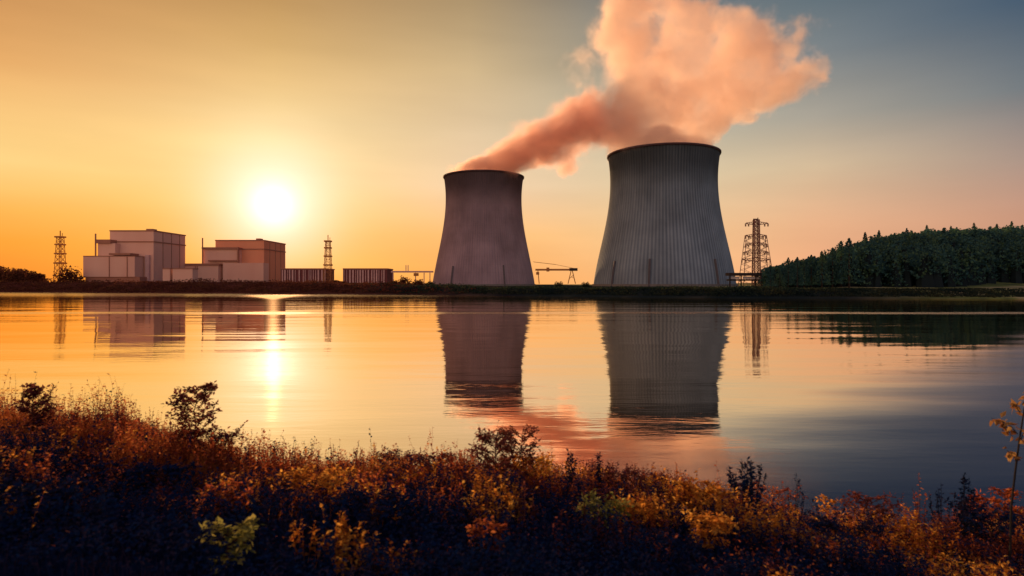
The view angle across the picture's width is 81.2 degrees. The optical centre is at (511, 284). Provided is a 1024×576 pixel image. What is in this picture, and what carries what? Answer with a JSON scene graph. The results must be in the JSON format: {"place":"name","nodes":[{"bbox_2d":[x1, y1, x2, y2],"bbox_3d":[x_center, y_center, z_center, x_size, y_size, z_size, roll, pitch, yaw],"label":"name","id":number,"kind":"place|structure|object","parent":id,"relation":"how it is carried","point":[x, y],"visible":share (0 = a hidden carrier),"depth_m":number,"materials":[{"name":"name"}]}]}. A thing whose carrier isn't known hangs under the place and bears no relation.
{"place":"outdoors","nodes":[
{"label":"outdoors","id":0,"kind":"place"},
{"bbox_2d":[0,292,1023,532],"bbox_3d":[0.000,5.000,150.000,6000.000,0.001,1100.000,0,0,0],"label":"water","id":1,"kind":"structure","parent":0,"point":[834,399],"depth_m":32.74,"materials":[{"name":"liquid"}]},
{"bbox_2d":[0,403,1023,575],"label":"ground","id":2,"kind":"structure","parent":0,"point":[240,566],"depth_m":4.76,"materials":[{"name":"brown plant"}]},
{"bbox_2d":[9,382,56,438],"bbox_3d":[-5.105,1.404,6.373,0.434,0.726,0.372,0,0,-39],"label":"tall weed","id":3,"kind":"object","parent":2,"relation":"on","point":[33,390],"visible":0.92,"depth_m":6.37,"materials":[{"name":"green plant"}]},
{"bbox_2d":[3,468,96,524],"bbox_3d":[-3.322,1.575,4.315,0.661,0.378,0.558,0,0,43],"label":"shrub","id":4,"kind":"object","parent":2,"relation":"on","point":[28,490],"visible":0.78,"depth_m":4.26,"materials":[{"name":"brown plant"}]},
{"bbox_2d":[44,384,58,427],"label":"tall weed","id":5,"kind":"object","parent":2,"relation":"on","point":[50,411],"visible":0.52,"depth_m":6.50,"materials":[{"name":"brown plant"}]},
{"bbox_2d":[97,407,113,430],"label":"tall weed","id":6,"kind":"object","parent":2,"relation":"on","point":[103,415],"visible":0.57,"depth_m":6.59,"materials":[{"name":"brown plant"}]},
{"bbox_2d":[111,403,127,442],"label":"tall weed","id":7,"kind":"object","parent":2,"relation":"on","point":[115,417],"visible":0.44,"depth_m":6.53,"materials":[{"name":"brown plant"}]},
{"bbox_2d":[162,380,222,447],"bbox_3d":[-3.527,1.501,6.550,0.651,0.864,0.454,0,0,0],"label":"sapling","id":8,"kind":"object","parent":2,"relation":"on","point":[203,395],"visible":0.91,"depth_m":6.57,"materials":[{"name":"green plant"}]},
{"bbox_2d":[172,420,248,448],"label":"shrub","id":9,"kind":"object","parent":2,"relation":"on","point":[235,434],"visible":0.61,"depth_m":6.47,"materials":[{"name":"brown plant"}]},
{"bbox_2d":[199,478,253,516],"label":"shrub","id":10,"kind":"object","parent":2,"relation":"on","point":[227,491],"visible":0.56,"depth_m":4.83,"materials":[{"name":"orange plant"}]},
{"bbox_2d":[196,514,266,574],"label":"shrub","id":11,"kind":"object","parent":2,"relation":"on","point":[240,536],"visible":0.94,"depth_m":3.71,"materials":[{"name":"green plant"}]},
{"bbox_2d":[263,462,355,499],"bbox_3d":[-1.788,1.803,5.268,0.779,0.410,0.586,0,0,0],"label":"shrub","id":12,"kind":"object","parent":2,"relation":"on","point":[321,478],"visible":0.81,"depth_m":5.27,"materials":[{"name":"orange plant"}]},
{"bbox_2d":[353,441,364,470],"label":"tall weed","id":13,"kind":"object","parent":2,"relation":"on","point":[355,452],"visible":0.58,"depth_m":6.86,"materials":[{"name":"brown plant"}]},
{"bbox_2d":[330,482,412,525],"bbox_3d":[-1.120,1.812,4.746,0.654,0.367,0.638,0,0,0],"label":"shrub","id":14,"kind":"object","parent":2,"relation":"on","point":[393,494],"visible":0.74,"depth_m":4.77,"materials":[{"name":"brown plant"}]},
{"bbox_2d":[370,446,423,470],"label":"shrub","id":15,"kind":"object","parent":2,"relation":"on","point":[396,456],"visible":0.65,"depth_m":6.75,"materials":[{"name":"brown plant"}]},
{"bbox_2d":[414,450,460,472],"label":"shrub","id":16,"kind":"object","parent":2,"relation":"on","point":[438,459],"visible":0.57,"depth_m":6.76,"materials":[{"name":"brown plant"}]},
{"bbox_2d":[451,449,474,487],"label":"tall weed","id":17,"kind":"object","parent":2,"relation":"on","point":[462,458],"visible":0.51,"depth_m":6.49,"materials":[{"name":"orange plant"}]},
{"bbox_2d":[465,515,513,557],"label":"shrub","id":18,"kind":"object","parent":2,"relation":"on","point":[491,527],"visible":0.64,"depth_m":4.50,"materials":[{"name":"orange plant"}]},
{"bbox_2d":[466,427,527,474],"bbox_3d":[-0.167,1.906,6.497,0.691,0.720,0.541,0,0,0],"label":"shrub","id":19,"kind":"object","parent":2,"relation":"on","point":[486,436],"visible":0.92,"depth_m":6.48,"materials":[{"name":"green plant"}]},
{"bbox_2d":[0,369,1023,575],"bbox_3d":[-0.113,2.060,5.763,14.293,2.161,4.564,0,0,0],"label":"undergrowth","id":20,"kind":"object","parent":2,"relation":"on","point":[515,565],"visible":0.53,"depth_m":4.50,"materials":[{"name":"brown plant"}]},
{"bbox_2d":[498,424,541,486],"bbox_3d":[0.093,1.957,6.602,0.471,0.796,0.491,0,0,38],"label":"shrub","id":21,"kind":"object","parent":2,"relation":"on","point":[524,437],"visible":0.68,"depth_m":6.58,"materials":[{"name":"brown plant"}]},
{"bbox_2d":[512,450,554,487],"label":"shrub","id":22,"kind":"object","parent":2,"relation":"on","point":[543,461],"visible":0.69,"depth_m":6.57,"materials":[{"name":"brown plant"}]},
{"bbox_2d":[563,449,578,489],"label":"tall weed","id":23,"kind":"object","parent":2,"relation":"on","point":[572,468],"visible":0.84,"depth_m":6.68,"materials":[{"name":"brown plant"}]},
{"bbox_2d":[594,452,603,495],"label":"tall weed","id":24,"kind":"object","parent":2,"relation":"on","point":[597,474],"visible":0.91,"depth_m":6.69,"materials":[{"name":"brown plant"}]},
{"bbox_2d":[575,488,636,528],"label":"shrub","id":25,"kind":"object","parent":2,"relation":"on","point":[615,503],"visible":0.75,"depth_m":5.41,"materials":[{"name":"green plant"}]},
{"bbox_2d":[600,463,644,493],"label":"shrub","id":26,"kind":"object","parent":2,"relation":"on","point":[634,471],"visible":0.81,"depth_m":6.69,"materials":[{"name":"brown plant"}]},
{"bbox_2d":[617,494,667,528],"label":"shrub","id":27,"kind":"object","parent":2,"relation":"on","point":[641,507],"visible":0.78,"depth_m":5.48,"materials":[{"name":"orange plant"}]},
{"bbox_2d":[626,468,671,494],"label":"shrub","id":28,"kind":"object","parent":2,"relation":"on","point":[635,479],"visible":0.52,"depth_m":6.60,"materials":[{"name":"brown plant"}]},
{"bbox_2d":[666,465,685,501],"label":"tall weed","id":29,"kind":"object","parent":2,"relation":"on","point":[679,476],"visible":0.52,"depth_m":6.60,"materials":[{"name":"orange plant"}]},
{"bbox_2d":[672,468,738,511],"bbox_3d":[1.940,2.164,6.054,0.551,0.434,0.634,0,0,-11],"label":"shrub","id":30,"kind":"object","parent":2,"relation":"on","point":[715,489],"visible":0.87,"depth_m":5.96,"materials":[{"name":"orange plant"}]},
{"bbox_2d":[681,507,738,552],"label":"shrub","id":31,"kind":"object","parent":2,"relation":"on","point":[715,522],"visible":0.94,"depth_m":5.09,"materials":[{"name":"orange plant"}]},
{"bbox_2d":[726,456,766,513],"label":"tall weed","id":32,"kind":"object","parent":2,"relation":"on","point":[744,484],"visible":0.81,"depth_m":6.37,"materials":[{"name":"green plant"}]},
{"bbox_2d":[753,482,806,515],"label":"shrub","id":33,"kind":"object","parent":2,"relation":"on","point":[777,492],"visible":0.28,"depth_m":7.98,"materials":[{"name":"orange plant"}]},
{"bbox_2d":[787,473,804,519],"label":"tall weed","id":34,"kind":"object","parent":2,"relation":"on","point":[796,504],"visible":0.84,"depth_m":6.60,"materials":[{"name":"brown plant"}]},
{"bbox_2d":[814,493,842,522],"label":"shrub","id":35,"kind":"object","parent":2,"relation":"on","point":[831,501],"visible":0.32,"depth_m":8.02,"materials":[{"name":"orange plant"}]},
{"bbox_2d":[798,499,895,548],"bbox_3d":[3.204,2.466,5.809,0.806,0.459,0.790,0,0,-40],"label":"shrub","id":36,"kind":"object","parent":2,"relation":"on","point":[827,523],"visible":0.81,"depth_m":5.81,"materials":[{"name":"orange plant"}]},
{"bbox_2d":[839,490,901,531],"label":"shrub","id":37,"kind":"object","parent":2,"relation":"on","point":[856,497],"visible":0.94,"depth_m":6.44,"materials":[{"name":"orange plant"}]},
{"bbox_2d":[913,473,927,530],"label":"tall weed","id":38,"kind":"object","parent":2,"relation":"on","point":[919,497],"visible":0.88,"depth_m":6.60,"materials":[{"name":"orange plant"}]},
{"bbox_2d":[928,484,951,538],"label":"tall weed","id":39,"kind":"object","parent":2,"relation":"on","point":[938,506],"visible":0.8,"depth_m":6.50,"materials":[{"name":"brown plant"}]},
{"bbox_2d":[949,472,978,547],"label":"tall weed","id":40,"kind":"object","parent":2,"relation":"on","point":[963,502],"visible":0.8,"depth_m":6.17,"materials":[{"name":"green plant"}]},
{"bbox_2d":[967,488,993,521],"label":"shrub","id":41,"kind":"object","parent":2,"relation":"on","point":[980,497],"visible":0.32,"depth_m":7.38,"materials":[{"name":"red plant"}]},
{"bbox_2d":[939,496,1023,551],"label":"shrub","id":42,"kind":"object","parent":2,"relation":"on","point":[974,525],"visible":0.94,"depth_m":6.01,"materials":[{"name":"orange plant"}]},
{"bbox_2d":[987,487,1023,515],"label":"shrub","id":43,"kind":"object","parent":2,"relation":"on","point":[1007,492],"visible":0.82,"depth_m":7.15,"materials":[{"name":"orange plant"}]},
{"bbox_2d":[989,392,1023,568],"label":"tall weed","id":44,"kind":"object","parent":2,"relation":"on","point":[1010,455],"visible":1,"depth_m":5.59,"materials":[{"name":"orange plant"}]},
{"bbox_2d":[0,282,1023,298],"bbox_3d":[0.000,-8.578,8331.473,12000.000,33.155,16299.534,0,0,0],"label":"ground","id":45,"kind":"structure","parent":0,"point":[987,285],"depth_m":299.88,"materials":[{"name":"brown soil"}]},
{"bbox_2d":[0,266,51,281],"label":"distant wood","id":46,"kind":"object","parent":45,"relation":"on","point":[13,274],"visible":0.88,"depth_m":570.72,"materials":[{"name":"green plant"}]},
{"bbox_2d":[53,231,66,280],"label":"lattice mast","id":47,"kind":"object","parent":45,"relation":"on","point":[60,241],"visible":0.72,"depth_m":638.33,"materials":[{"name":"metal"}]},
{"bbox_2d":[53,265,84,281],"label":"bush","id":48,"kind":"object","parent":45,"relation":"on","point":[71,275],"visible":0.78,"depth_m":587.09,"materials":[{"name":"green plant"}]},
{"bbox_2d":[83,229,185,281],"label":"reactor building","id":49,"kind":"structure","parent":45,"relation":"on","point":[140,255],"depth_m":619.90,"materials":[{"name":"grey concrete"}]},
{"bbox_2d":[162,268,172,280],"bbox_3d":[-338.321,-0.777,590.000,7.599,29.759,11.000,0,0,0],"label":"service shed","id":50,"kind":"structure","parent":45,"relation":"on","point":[167,274],"depth_m":585.00,"materials":[{"name":"grey concrete"}]},
{"bbox_2d":[172,268,197,281],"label":"service shed","id":51,"kind":"structure","parent":45,"relation":"on","point":[181,274],"depth_m":585.00,"materials":[{"name":"grey concrete"}]},
{"bbox_2d":[185,238,285,281],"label":"reactor building","id":52,"kind":"structure","parent":45,"relation":"on","point":[258,259],"depth_m":690.00,"materials":[{"name":"grey concrete"}]},
{"bbox_2d":[0,277,475,293],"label":"bank scrub","id":53,"kind":"object","parent":45,"relation":"on","point":[178,287],"visible":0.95,"depth_m":344.20,"materials":[{"name":"orange plant"}]},
{"bbox_2d":[281,268,334,281],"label":"storage hall","id":54,"kind":"structure","parent":45,"relation":"on","point":[299,274],"depth_m":640.00,"materials":[{"name":"grey metal"}]},
{"bbox_2d":[323,240,332,281],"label":"lattice mast","id":55,"kind":"object","parent":45,"relation":"on","point":[326,254],"visible":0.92,"depth_m":637.50,"materials":[{"name":"metal"}]},
{"bbox_2d":[343,268,392,282],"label":"storage hall","id":56,"kind":"structure","parent":45,"relation":"on","point":[360,275],"depth_m":640.00,"materials":[{"name":"metal"}]},
{"bbox_2d":[399,276,411,284],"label":"bush","id":57,"kind":"object","parent":45,"relation":"on","point":[403,281],"visible":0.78,"depth_m":419.07,"materials":[{"name":"green plant"}]},
{"bbox_2d":[391,265,432,282],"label":"conveyor gantry","id":58,"kind":"object","parent":45,"relation":"on","point":[416,273],"visible":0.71,"depth_m":560.00,"materials":[{"name":"metal"}]},
{"bbox_2d":[411,279,424,284],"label":"bush","id":59,"kind":"object","parent":45,"relation":"on","point":[418,282],"visible":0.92,"depth_m":418.60,"materials":[{"name":"green plant"}]},
{"bbox_2d":[433,169,535,285],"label":"cooling tower","id":60,"kind":"structure","parent":45,"relation":"on","point":[483,241],"depth_m":694.75,"materials":[{"name":"concrete"}]},
{"bbox_2d":[535,262,577,283],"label":"gantry crane","id":61,"kind":"object","parent":45,"relation":"on","point":[569,269],"visible":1,"depth_m":500.00,"materials":[{"name":"metal"}]},
{"bbox_2d":[554,281,563,286],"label":"bush","id":62,"kind":"object","parent":45,"relation":"on","point":[560,284],"visible":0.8,"depth_m":379.29,"materials":[{"name":"green plant"}]},
{"bbox_2d":[581,282,589,286],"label":"bush","id":63,"kind":"object","parent":45,"relation":"on","point":[587,284],"visible":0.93,"depth_m":379.06,"materials":[{"name":"green plant"}]},
{"bbox_2d":[299,281,1023,297],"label":"bank scrub","id":64,"kind":"object","parent":45,"relation":"on","point":[971,292],"visible":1,"depth_m":225.95,"materials":[{"name":"green plant"}]},
{"bbox_2d":[592,142,737,286],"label":"cooling tower","id":65,"kind":"structure","parent":45,"relation":"on","point":[664,225],"depth_m":549.55,"materials":[{"name":"concrete"}]},
{"bbox_2d":[725,273,762,286],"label":"pipe bridge","id":66,"kind":"structure","parent":45,"relation":"on","point":[746,277],"depth_m":400.40,"materials":[{"name":"metal"}]},
{"bbox_2d":[738,218,771,285],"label":"transmission pylon","id":67,"kind":"object","parent":45,"relation":"on","point":[757,251],"visible":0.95,"depth_m":419.76,"materials":[{"name":"metal"}]},
{"bbox_2d":[763,265,776,287],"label":"conifer tree","id":68,"kind":"object","parent":45,"relation":"on","point":[769,280],"visible":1,"depth_m":321.65,"materials":[{"name":"green plant"}]},
{"bbox_2d":[780,257,795,286],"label":"conifer tree","id":69,"kind":"object","parent":45,"relation":"on","point":[788,266],"visible":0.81,"depth_m":333.70,"materials":[{"name":"green plant"}]},
{"bbox_2d":[786,257,807,286],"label":"conifer tree","id":70,"kind":"object","parent":45,"relation":"on","point":[797,266],"visible":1,"depth_m":321.70,"materials":[{"name":"green plant"}]},
{"bbox_2d":[796,260,812,287],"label":"conifer tree","id":71,"kind":"object","parent":45,"relation":"on","point":[805,269],"visible":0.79,"depth_m":327.32,"materials":[{"name":"green plant"}]},
{"bbox_2d":[802,255,820,286],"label":"conifer tree","id":72,"kind":"object","parent":45,"relation":"on","point":[811,258],"visible":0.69,"depth_m":333.66,"materials":[{"name":"green plant"}]},
{"bbox_2d":[811,251,830,287],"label":"conifer tree","id":73,"kind":"object","parent":45,"relation":"on","point":[822,274],"visible":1,"depth_m":321.58,"materials":[{"name":"green plant"}]},
{"bbox_2d":[818,247,845,287],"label":"conifer tree","id":74,"kind":"object","parent":45,"relation":"on","point":[833,256],"visible":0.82,"depth_m":327.45,"materials":[{"name":"green plant"}]},
{"bbox_2d":[830,241,853,286],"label":"conifer tree","id":75,"kind":"object","parent":45,"relation":"on","point":[840,248],"visible":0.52,"depth_m":333.43,"materials":[{"name":"green plant"}]},
{"bbox_2d":[833,238,867,287],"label":"conifer tree","id":76,"kind":"object","parent":45,"relation":"on","point":[848,272],"visible":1,"depth_m":321.47,"materials":[{"name":"green plant"}]},
{"bbox_2d":[757,224,1023,287],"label":"forest","id":77,"kind":"object","parent":45,"relation":"on","point":[953,257],"visible":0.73,"depth_m":339.21,"materials":[{"name":"green plant"}]},
{"bbox_2d":[0,0,1023,283],"label":"sky","id":78,"kind":"structure","parent":0,"point":[298,124],"materials":[{"name":"orange"}]}
]}

